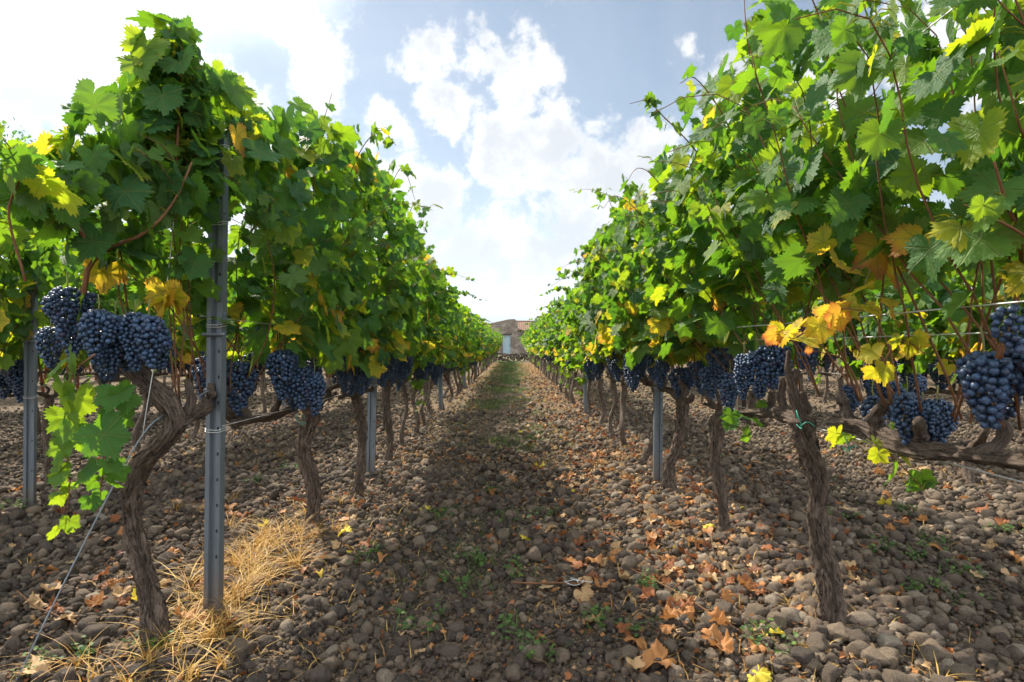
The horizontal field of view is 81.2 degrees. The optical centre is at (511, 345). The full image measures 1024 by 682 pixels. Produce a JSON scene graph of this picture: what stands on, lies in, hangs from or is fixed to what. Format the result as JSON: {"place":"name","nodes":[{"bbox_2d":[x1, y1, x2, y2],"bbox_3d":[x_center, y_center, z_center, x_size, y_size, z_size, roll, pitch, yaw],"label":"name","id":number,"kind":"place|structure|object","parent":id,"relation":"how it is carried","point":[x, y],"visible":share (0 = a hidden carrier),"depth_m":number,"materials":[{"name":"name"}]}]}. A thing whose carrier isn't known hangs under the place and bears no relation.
{"place":"outdoors","nodes":[
{"label":"outdoors","id":0,"kind":"place"},
{"bbox_2d":[480,314,534,322],"bbox_3d":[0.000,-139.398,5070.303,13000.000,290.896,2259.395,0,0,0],"label":"hills","id":1,"kind":"structure","parent":0,"point":[493,318],"depth_m":5103.51,"materials":[{"name":"white"}]},
{"bbox_2d":[0,0,1020,318],"label":"sky","id":2,"kind":"structure","parent":0,"point":[498,110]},
{"bbox_2d":[0,355,1023,681],"bbox_3d":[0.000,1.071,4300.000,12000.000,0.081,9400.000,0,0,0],"label":"ground","id":3,"kind":"structure","parent":0,"point":[500,397],"depth_m":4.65,"materials":[{"name":"grey gravel"}]},
{"bbox_2d":[0,202,57,371],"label":"grapevine","id":4,"kind":"object","parent":3,"relation":"on","point":[10,281],"visible":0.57,"depth_m":3.82,"materials":[{"name":"plant"}]},
{"bbox_2d":[20,229,37,505],"bbox_3d":[-3.226,0.263,4.007,0.107,2.153,0.058,1,0,-5],"label":"vineyard post","id":5,"kind":"object","parent":3,"relation":"on","point":[30,396],"visible":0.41,"depth_m":4.00,"materials":[{"name":"metal"}]},
{"bbox_2d":[12,655,54,678],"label":"fallen leaf","id":6,"kind":"object","parent":3,"relation":"on","point":[41,666],"visible":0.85,"depth_m":1.91,"materials":[{"name":"plant"}]},
{"bbox_2d":[0,301,68,431],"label":"grapevine","id":7,"kind":"object","parent":3,"relation":"on","point":[59,371],"visible":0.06,"depth_m":7.37,"materials":[{"name":"plant"}]},
{"bbox_2d":[23,591,48,608],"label":"fallen leaf","id":8,"kind":"object","parent":3,"relation":"on","point":[35,600],"visible":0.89,"depth_m":2.40,"materials":[{"name":"plant"}]},
{"bbox_2d":[0,117,78,288],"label":"tree","id":9,"kind":"object","parent":3,"relation":"on","point":[18,139],"visible":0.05,"depth_m":16.27,"materials":[{"name":"green plant"}]},
{"bbox_2d":[16,590,76,621],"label":"twig","id":10,"kind":"object","parent":3,"relation":"on","point":[22,595],"visible":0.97,"depth_m":2.34,"materials":[{"name":"wood"}]},
{"bbox_2d":[38,582,61,590],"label":"fallen leaf","id":11,"kind":"object","parent":3,"relation":"on","point":[45,586],"visible":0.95,"depth_m":2.50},
{"bbox_2d":[47,597,64,612],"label":"fallen leaf","id":12,"kind":"object","parent":3,"relation":"on","point":[59,608],"visible":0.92,"depth_m":2.35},
{"bbox_2d":[0,215,147,481],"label":"grapevine","id":13,"kind":"object","parent":3,"relation":"on","point":[57,266],"visible":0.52,"depth_m":4.25,"materials":[{"name":"plant"}]},
{"bbox_2d":[57,363,103,417],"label":"grapevine","id":14,"kind":"object","parent":3,"relation":"on","point":[95,374],"visible":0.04,"depth_m":8.25,"materials":[{"name":"brown plant"}]},
{"bbox_2d":[85,589,103,606],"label":"fallen leaf","id":15,"kind":"object","parent":3,"relation":"on","point":[97,599],"visible":1,"depth_m":2.42,"materials":[{"name":"plant"}]},
{"bbox_2d":[100,596,119,612],"bbox_3d":[-1.631,1.053,2.429,0.078,0.057,0.080,0,0,37],"label":"rock","id":16,"kind":"object","parent":3,"relation":"on","point":[110,602],"visible":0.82,"depth_m":2.41,"materials":[{"name":"stone"}]},
{"bbox_2d":[105,578,125,589],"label":"fallen leaf","id":17,"kind":"object","parent":3,"relation":"on","point":[114,581],"visible":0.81,"depth_m":2.61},
{"bbox_2d":[112,585,131,596],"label":"fallen leaf","id":18,"kind":"object","parent":3,"relation":"on","point":[117,590],"visible":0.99,"depth_m":2.52,"materials":[{"name":"plant"}]},
{"bbox_2d":[61,202,195,451],"bbox_3d":[-3.500,-0.047,5.576,1.019,2.354,1.715,0,0,-2],"label":"grapevine","id":19,"kind":"object","parent":3,"relation":"on","point":[186,358],"visible":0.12,"depth_m":5.48,"materials":[{"name":"plant"}]},
{"bbox_2d":[0,9,361,646],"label":"grapevine","id":20,"kind":"object","parent":3,"relation":"on","point":[172,107],"visible":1,"depth_m":2.04,"materials":[{"name":"green plant"}]},
{"bbox_2d":[142,221,173,436],"bbox_3d":[-1.222,-0.233,2.123,0.043,1.078,0.260,0,0,-2],"label":"hanging wire","id":21,"kind":"object","parent":20,"relation":"hanging from","point":[153,370],"visible":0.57,"depth_m":2.01,"materials":[{"name":"metal"}]},
{"bbox_2d":[174,603,197,619],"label":"fallen leaf","id":22,"kind":"object","parent":3,"relation":"on","point":[179,612],"visible":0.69,"depth_m":2.29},
{"bbox_2d":[170,283,242,439],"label":"grapevine","id":23,"kind":"object","parent":3,"relation":"on","point":[230,337],"visible":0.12,"depth_m":6.45,"materials":[{"name":"plant"}]},
{"bbox_2d":[201,133,229,616],"bbox_3d":[-1.160,0.247,2.343,0.106,2.153,0.058,0,0,13],"label":"vineyard post","id":24,"kind":"object","parent":3,"relation":"on","point":[215,431],"visible":0.71,"depth_m":2.34,"materials":[{"name":"metal"}]},
{"bbox_2d":[16,390,209,679],"bbox_3d":[-1.321,0.634,2.037,0.131,0.924,0.599,0,0,42],"label":"guy wire","id":25,"kind":"object","parent":24,"relation":"attached to","point":[50,610],"visible":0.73,"depth_m":1.93,"materials":[{"name":"metal"}]},
{"bbox_2d":[204,277,252,429],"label":"grapevine","id":26,"kind":"object","parent":3,"relation":"on","point":[242,338],"depth_m":7.33,"materials":[{"name":"plant"}]},
{"bbox_2d":[92,94,448,525],"bbox_3d":[-0.976,-0.085,3.168,1.221,2.404,2.442,0,0,6],"label":"grapevine","id":27,"kind":"object","parent":3,"relation":"on","point":[326,330],"visible":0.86,"depth_m":2.97,"materials":[{"name":"green plant"}]},
{"bbox_2d":[260,337,301,413],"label":"grapevine","id":28,"kind":"object","parent":3,"relation":"on","point":[262,392],"visible":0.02,"depth_m":8.31,"materials":[{"name":"plant"}]},
{"bbox_2d":[321,657,336,673],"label":"rock","id":29,"kind":"object","parent":3,"relation":"on","point":[330,662],"visible":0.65,"depth_m":1.97,"materials":[{"name":"stone"}]},
{"bbox_2d":[366,241,377,472],"bbox_3d":[-1.113,0.234,4.800,0.106,2.153,0.056,1,1,-1],"label":"vineyard post","id":30,"kind":"object","parent":3,"relation":"on","point":[371,423],"visible":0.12,"depth_m":4.80,"materials":[{"name":"metal"}]},
{"bbox_2d":[303,152,457,495],"bbox_3d":[-1.030,-0.087,4.272,1.176,2.454,1.737,0,0,0],"label":"grapevine","id":31,"kind":"object","parent":3,"relation":"on","point":[405,233],"visible":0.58,"depth_m":4.12,"materials":[{"name":"green plant"}]},
{"bbox_2d":[374,239,449,461],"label":"grapevine","id":32,"kind":"object","parent":3,"relation":"on","point":[402,367],"visible":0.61,"depth_m":5.25,"materials":[{"name":"green plant"}]},
{"bbox_2d":[381,257,474,447],"bbox_3d":[-0.981,0.070,6.042,1.269,2.099,1.482,0,0,4],"label":"grapevine","id":33,"kind":"object","parent":3,"relation":"on","point":[422,356],"visible":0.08,"depth_m":6.22,"materials":[{"name":"green plant"}]},
{"bbox_2d":[423,575,437,593],"bbox_3d":[-0.351,1.044,2.605,0.070,0.072,0.080,0,0,-39],"label":"rock","id":34,"kind":"object","parent":3,"relation":"on","point":[430,582],"visible":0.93,"depth_m":2.58,"materials":[{"name":"stone"}]},
{"bbox_2d":[405,287,467,433],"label":"grapevine","id":35,"kind":"object","parent":3,"relation":"on","point":[446,334],"visible":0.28,"depth_m":6.89,"materials":[{"name":"green plant"}]},
{"bbox_2d":[438,373,442,409],"bbox_3d":[-1.146,0.250,9.564,0.106,2.153,0.058,-1,0,3],"label":"vineyard post","id":36,"kind":"object","parent":3,"relation":"on","point":[440,393],"visible":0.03,"depth_m":9.55,"materials":[{"name":"metal"}]},
{"bbox_2d":[421,319,460,414],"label":"grapevine","id":37,"kind":"object","parent":3,"relation":"on","point":[441,367],"visible":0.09,"depth_m":8.97,"materials":[{"name":"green plant"}]},
{"bbox_2d":[420,290,486,425],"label":"grapevine","id":38,"kind":"object","parent":3,"relation":"on","point":[435,376],"visible":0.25,"depth_m":7.93,"materials":[{"name":"green plant"}]},
{"bbox_2d":[447,305,482,403],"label":"grapevine","id":39,"kind":"object","parent":3,"relation":"on","point":[473,342],"visible":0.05,"depth_m":10.94,"materials":[{"name":"green plant"}]},
{"bbox_2d":[443,314,490,409],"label":"grapevine","id":40,"kind":"object","parent":3,"relation":"on","point":[460,344],"visible":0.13,"depth_m":9.92,"materials":[{"name":"green plant"}]},
{"bbox_2d":[449,317,491,398],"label":"grapevine","id":41,"kind":"object","parent":3,"relation":"on","point":[465,362],"visible":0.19,"depth_m":11.86,"materials":[{"name":"plant"}]},
{"bbox_2d":[456,312,497,394],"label":"grapevine","id":42,"kind":"object","parent":3,"relation":"on","point":[477,323],"visible":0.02,"depth_m":12.96,"materials":[{"name":"plant"}]},
{"bbox_2d":[0,352,955,395],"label":"distant vines","id":43,"kind":"object","parent":3,"relation":"on","point":[43,382],"depth_m":17.21,"materials":[{"name":"green plant"}]},
{"bbox_2d":[470,338,495,383],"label":"grapevine","id":44,"kind":"object","parent":3,"relation":"on","point":[478,359],"visible":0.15,"depth_m":16.63,"materials":[{"name":"green plant"}]},
{"bbox_2d":[468,331,498,384],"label":"grapevine","id":45,"kind":"object","parent":3,"relation":"on","point":[479,352],"visible":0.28,"depth_m":15.69,"materials":[{"name":"green plant"}]},
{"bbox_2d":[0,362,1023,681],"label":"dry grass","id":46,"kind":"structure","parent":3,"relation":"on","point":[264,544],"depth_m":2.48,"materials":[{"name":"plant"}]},
{"bbox_2d":[0,453,1023,677],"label":"weeds","id":47,"kind":"object","parent":3,"relation":"on","point":[645,581],"visible":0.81,"depth_m":2.50,"materials":[{"name":"green plant"}]},
{"bbox_2d":[1,363,1023,681],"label":"leaf litter","id":48,"kind":"object","parent":3,"relation":"on","point":[703,569],"visible":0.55,"depth_m":3.19,"materials":[{"name":"plant"}]},
{"bbox_2d":[489,319,537,354],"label":"farmhouse","id":49,"kind":"object","parent":3,"relation":"on","point":[511,329],"visible":0.22,"depth_m":68.03,"materials":[{"name":"brown stone"}]},
{"bbox_2d":[503,335,510,353],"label":"door","id":50,"kind":"structure","parent":49,"relation":"in","point":[506,343],"depth_m":68.11,"materials":[{"name":"blue paint"}]},
{"bbox_2d":[526,324,546,375],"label":"grapevine","id":51,"kind":"object","parent":3,"relation":"on","point":[532,346],"visible":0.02,"depth_m":20.18,"materials":[{"name":"green plant"}]},
{"bbox_2d":[525,318,552,381],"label":"grapevine","id":52,"kind":"object","parent":3,"relation":"on","point":[535,337],"visible":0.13,"depth_m":17.25,"materials":[{"name":"plant"}]},
{"bbox_2d":[526,319,554,383],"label":"grapevine","id":53,"kind":"object","parent":3,"relation":"on","point":[550,358],"visible":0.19,"depth_m":16.04,"materials":[{"name":"plant"}]},
{"bbox_2d":[529,310,557,372],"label":"grapevine","id":54,"kind":"object","parent":3,"relation":"on","point":[544,327],"visible":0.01,"depth_m":14.13,"materials":[{"name":"plant"}]},
{"bbox_2d":[537,323,562,392],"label":"grapevine","id":55,"kind":"object","parent":3,"relation":"on","point":[548,348],"visible":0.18,"depth_m":13.20,"materials":[{"name":"plant"}]},
{"bbox_2d":[530,296,570,400],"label":"grapevine","id":56,"kind":"object","parent":3,"relation":"on","point":[548,317],"visible":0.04,"depth_m":11.25,"materials":[{"name":"plant"}]},
{"bbox_2d":[512,575,596,584],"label":"twig","id":57,"kind":"object","parent":3,"relation":"on","point":[555,582],"visible":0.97,"depth_m":2.59,"materials":[{"name":"wood"}]},
{"bbox_2d":[532,305,582,403],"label":"grapevine","id":58,"kind":"object","parent":3,"relation":"on","point":[557,344],"visible":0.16,"depth_m":10.41,"materials":[{"name":"plant"}]},
{"bbox_2d":[536,293,590,409],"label":"grapevine","id":59,"kind":"object","parent":3,"relation":"on","point":[559,305],"visible":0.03,"depth_m":9.59,"materials":[{"name":"plant"}]},
{"bbox_2d":[542,305,597,416],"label":"grapevine","id":60,"kind":"object","parent":3,"relation":"on","point":[575,362],"visible":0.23,"depth_m":8.62,"materials":[{"name":"plant"}]},
{"bbox_2d":[534,281,607,423],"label":"grapevine","id":61,"kind":"object","parent":3,"relation":"on","point":[580,348],"visible":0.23,"depth_m":7.83,"materials":[{"name":"plant"}]},
{"bbox_2d":[573,583,593,602],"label":"fallen leaf","id":62,"kind":"object","parent":3,"relation":"on","point":[585,593],"visible":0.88,"depth_m":2.48,"materials":[{"name":"plant"}]},
{"bbox_2d":[583,372,587,414],"bbox_3d":[1.142,0.257,9.267,0.106,2.153,0.058,-1,-1,2],"label":"vineyard post","id":63,"kind":"object","parent":3,"relation":"on","point":[585,398],"depth_m":9.26,"materials":[{"name":"metal"}]},
{"bbox_2d":[560,282,621,435],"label":"grapevine","id":64,"kind":"object","parent":3,"relation":"on","point":[593,362],"visible":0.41,"depth_m":6.98,"materials":[{"name":"plant"}]},
{"bbox_2d":[566,266,627,447],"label":"grapevine","id":65,"kind":"object","parent":3,"relation":"on","point":[616,362],"visible":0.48,"depth_m":6.03,"materials":[{"name":"plant"}]},
{"bbox_2d":[547,206,664,467],"bbox_3d":[0.979,-0.001,5.333,1.392,2.266,1.809,0,0,29],"label":"grapevine","id":66,"kind":"object","parent":3,"relation":"on","point":[634,376],"visible":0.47,"depth_m":5.09,"materials":[{"name":"green plant"}]},
{"bbox_2d":[615,622,633,637],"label":"fallen leaf","id":67,"kind":"object","parent":3,"relation":"on","point":[620,626],"visible":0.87,"depth_m":2.17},
{"bbox_2d":[625,656,644,668],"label":"fallen leaf","id":68,"kind":"object","parent":3,"relation":"on","point":[635,662],"visible":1,"depth_m":1.93,"materials":[{"name":"plant"}]},
{"bbox_2d":[624,635,647,650],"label":"fallen leaf","id":69,"kind":"object","parent":3,"relation":"on","point":[639,641],"visible":0.98,"depth_m":2.09,"materials":[{"name":"plant"}]},
{"bbox_2d":[639,585,654,599],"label":"fallen leaf","id":70,"kind":"object","parent":3,"relation":"on","point":[649,590],"visible":1,"depth_m":2.46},
{"bbox_2d":[570,176,730,490],"bbox_3d":[0.954,-0.049,4.149,1.113,2.357,1.735,0,0,0],"label":"grapevine","id":71,"kind":"object","parent":3,"relation":"on","point":[629,331],"visible":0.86,"depth_m":4.24,"materials":[{"name":"green plant"}]},
{"bbox_2d":[653,256,662,483],"bbox_3d":[1.136,0.243,4.606,0.106,2.153,0.056,0,2,-4],"label":"vineyard post","id":72,"kind":"object","parent":3,"relation":"on","point":[657,434],"visible":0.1,"depth_m":4.61,"materials":[{"name":"metal"}]},
{"bbox_2d":[639,638,676,671],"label":"fallen leaf","id":73,"kind":"object","parent":3,"relation":"on","point":[654,651],"visible":0.94,"depth_m":1.97,"materials":[{"name":"plant"}]},
{"bbox_2d":[660,624,674,634],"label":"fallen leaf","id":74,"kind":"object","parent":3,"relation":"on","point":[666,628],"visible":0.91,"depth_m":2.18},
{"bbox_2d":[659,605,678,618],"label":"fallen leaf","id":75,"kind":"object","parent":3,"relation":"on","point":[668,613],"visible":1,"depth_m":2.26,"materials":[{"name":"plant"}]},
{"bbox_2d":[664,596,683,610],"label":"fallen leaf","id":76,"kind":"object","parent":3,"relation":"on","point":[670,599],"visible":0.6,"depth_m":2.38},
{"bbox_2d":[631,568,733,626],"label":"twig","id":77,"kind":"object","parent":3,"relation":"on","point":[632,569],"visible":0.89,"depth_m":2.53,"materials":[{"name":"wood"}]},
{"bbox_2d":[673,607,694,621],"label":"fallen leaf","id":78,"kind":"object","parent":3,"relation":"on","point":[690,614],"visible":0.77,"depth_m":2.30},
{"bbox_2d":[590,121,808,528],"bbox_3d":[1.015,-0.040,3.461,1.180,2.342,1.962,0,0,0],"label":"grapevine","id":79,"kind":"object","parent":3,"relation":"on","point":[677,321],"visible":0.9,"depth_m":3.24,"materials":[{"name":"green plant"}]},
{"bbox_2d":[606,370,1023,482],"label":"trellis wire","id":80,"kind":"object","parent":79,"relation":"on","point":[938,460],"visible":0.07,"depth_m":1.63,"materials":[{"name":"metal"}]},
{"bbox_2d":[699,623,723,642],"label":"fallen leaf","id":81,"kind":"object","parent":3,"relation":"on","point":[717,633],"visible":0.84,"depth_m":2.13,"materials":[{"name":"plant"}]},
{"bbox_2d":[707,606,724,617],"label":"fallen leaf","id":82,"kind":"object","parent":3,"relation":"on","point":[716,612],"visible":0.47,"depth_m":2.26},
{"bbox_2d":[707,610,729,625],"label":"fallen leaf","id":83,"kind":"object","parent":3,"relation":"on","point":[721,619],"visible":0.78,"depth_m":2.21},
{"bbox_2d":[708,627,733,653],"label":"fallen leaf","id":84,"kind":"object","parent":3,"relation":"on","point":[727,643],"visible":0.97,"depth_m":2.04,"materials":[{"name":"plant"}]},
{"bbox_2d":[721,587,737,603],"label":"fallen leaf","id":85,"kind":"object","parent":3,"relation":"on","point":[727,595],"visible":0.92,"depth_m":2.49,"materials":[{"name":"plant"}]},
{"bbox_2d":[742,572,763,591],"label":"fallen leaf","id":86,"kind":"object","parent":3,"relation":"on","point":[745,577],"visible":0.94,"depth_m":2.60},
{"bbox_2d":[744,603,768,617],"bbox_3d":[0.949,1.046,2.316,0.089,0.083,0.080,0,0,18],"label":"rock","id":87,"kind":"object","parent":3,"relation":"on","point":[757,609],"visible":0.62,"depth_m":2.30,"materials":[{"name":"stone"}]},
{"bbox_2d":[748,637,766,654],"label":"fallen leaf","id":88,"kind":"object","parent":3,"relation":"on","point":[755,647],"visible":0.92,"depth_m":2.04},
{"bbox_2d":[747,663,771,681],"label":"fallen leaf","id":89,"kind":"object","parent":3,"relation":"on","point":[763,674],"visible":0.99,"depth_m":1.89,"materials":[{"name":"plant"}]},
{"bbox_2d":[760,302,830,390],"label":"grapevine","id":90,"kind":"object","parent":3,"relation":"on","point":[795,314],"visible":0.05,"depth_m":7.16,"materials":[{"name":"plant"}]},
{"bbox_2d":[792,579,811,588],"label":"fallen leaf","id":91,"kind":"object","parent":3,"relation":"on","point":[801,582],"visible":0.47,"depth_m":2.57,"materials":[{"name":"plant"}]},
{"bbox_2d":[800,658,823,671],"bbox_3d":[0.988,1.049,1.961,0.065,0.055,0.060,0,0,-28],"label":"rock","id":92,"kind":"object","parent":3,"relation":"on","point":[813,664],"visible":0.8,"depth_m":1.94,"materials":[{"name":"stone"}]},
{"bbox_2d":[616,0,1023,625],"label":"grapevine","id":93,"kind":"object","parent":3,"relation":"on","point":[776,272],"visible":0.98,"depth_m":2.00,"materials":[{"name":"green plant"}]},
{"bbox_2d":[812,355,837,402],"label":"grapevine","id":94,"kind":"object","parent":3,"relation":"on","point":[826,385],"visible":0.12,"depth_m":11.11,"materials":[{"name":"plant"}]},
{"bbox_2d":[789,284,873,444],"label":"grapevine","id":95,"kind":"object","parent":3,"relation":"on","point":[829,345],"visible":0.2,"depth_m":6.36,"materials":[{"name":"plant"}]},
{"bbox_2d":[827,622,849,642],"bbox_3d":[1.176,1.030,2.134,0.104,0.063,0.073,0,0,24],"label":"rock","id":96,"kind":"object","parent":3,"relation":"on","point":[840,630],"visible":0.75,"depth_m":2.12,"materials":[{"name":"stone"}]},
{"bbox_2d":[706,0,1023,436],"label":"grapevine","id":97,"kind":"object","parent":3,"relation":"on","point":[982,178],"visible":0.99,"depth_m":1.35,"materials":[{"name":"green plant"}]},
{"bbox_2d":[699,301,1023,329],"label":"trellis wire","id":98,"kind":"object","parent":97,"relation":"on","point":[920,310],"visible":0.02,"depth_m":1.48,"materials":[{"name":"metal"}]},
{"bbox_2d":[878,594,897,607],"bbox_3d":[1.541,1.055,2.446,0.074,0.060,0.057,0,0,-32],"label":"rock","id":99,"kind":"object","parent":3,"relation":"on","point":[887,600],"visible":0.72,"depth_m":2.44,"materials":[{"name":"stone"}]},
{"bbox_2d":[818,270,970,461],"bbox_3d":[3.339,0.094,5.584,1.121,2.071,1.727,0,0,5],"label":"grapevine","id":100,"kind":"object","parent":3,"relation":"on","point":[870,325],"visible":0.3,"depth_m":5.24,"materials":[{"name":"plant"}]},
{"bbox_2d":[919,643,952,666],"bbox_3d":[1.397,1.031,1.973,0.102,0.084,0.062,0,0,4],"label":"rock","id":101,"kind":"object","parent":3,"relation":"on","point":[940,652],"visible":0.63,"depth_m":1.96,"materials":[{"name":"stone"}]},
{"bbox_2d":[868,265,1023,482],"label":"grapevine","id":102,"kind":"object","parent":3,"relation":"on","point":[950,347],"visible":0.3,"depth_m":4.47,"materials":[{"name":"plant"}]},
{"bbox_2d":[943,663,976,679],"bbox_3d":[1.420,1.044,1.893,0.084,0.063,0.072,0,0,41],"label":"rock","id":103,"kind":"object","parent":3,"relation":"on","point":[958,670],"visible":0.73,"depth_m":1.88,"materials":[{"name":"stone"}]},
{"bbox_2d":[950,265,1023,331],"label":"grapevine","id":104,"kind":"object","parent":3,"relation":"on","point":[988,291],"visible":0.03,"depth_m":4.05,"materials":[{"name":"plant"}]},
{"bbox_2d":[981,538,997,548],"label":"fallen leaf","id":105,"kind":"object","parent":3,"relation":"on","point":[989,544],"visible":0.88,"depth_m":3.12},
{"bbox_2d":[484,351,539,360],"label":"dry stone wall","id":106,"kind":"structure","parent":0,"point":[516,355],"depth_m":41.32,"materials":[{"name":"stone"}]},
{"bbox_2d":[26,360,1009,589],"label":"path grass","id":107,"kind":"structure","parent":0,"point":[510,367],"depth_m":10.03,"materials":[{"name":"plant"}]},
{"bbox_2d":[749,8,954,165],"bbox_3d":[1.041,-0.794,19.950,0.010,0.015,39.102,0,0,0],"label":"trellis wire","id":108,"kind":"object","parent":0,"point":[949,11],"visible":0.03,"depth_m":1.50,"materials":[{"name":"metal"}]},
{"bbox_2d":[750,331,1018,339],"bbox_3d":[1.158,-0.033,19.950,0.018,0.018,39.102,0,0,0],"label":"trellis wire","id":109,"kind":"object","parent":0,"point":[900,335],"visible":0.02,"depth_m":1.77,"materials":[{"name":"metal"}]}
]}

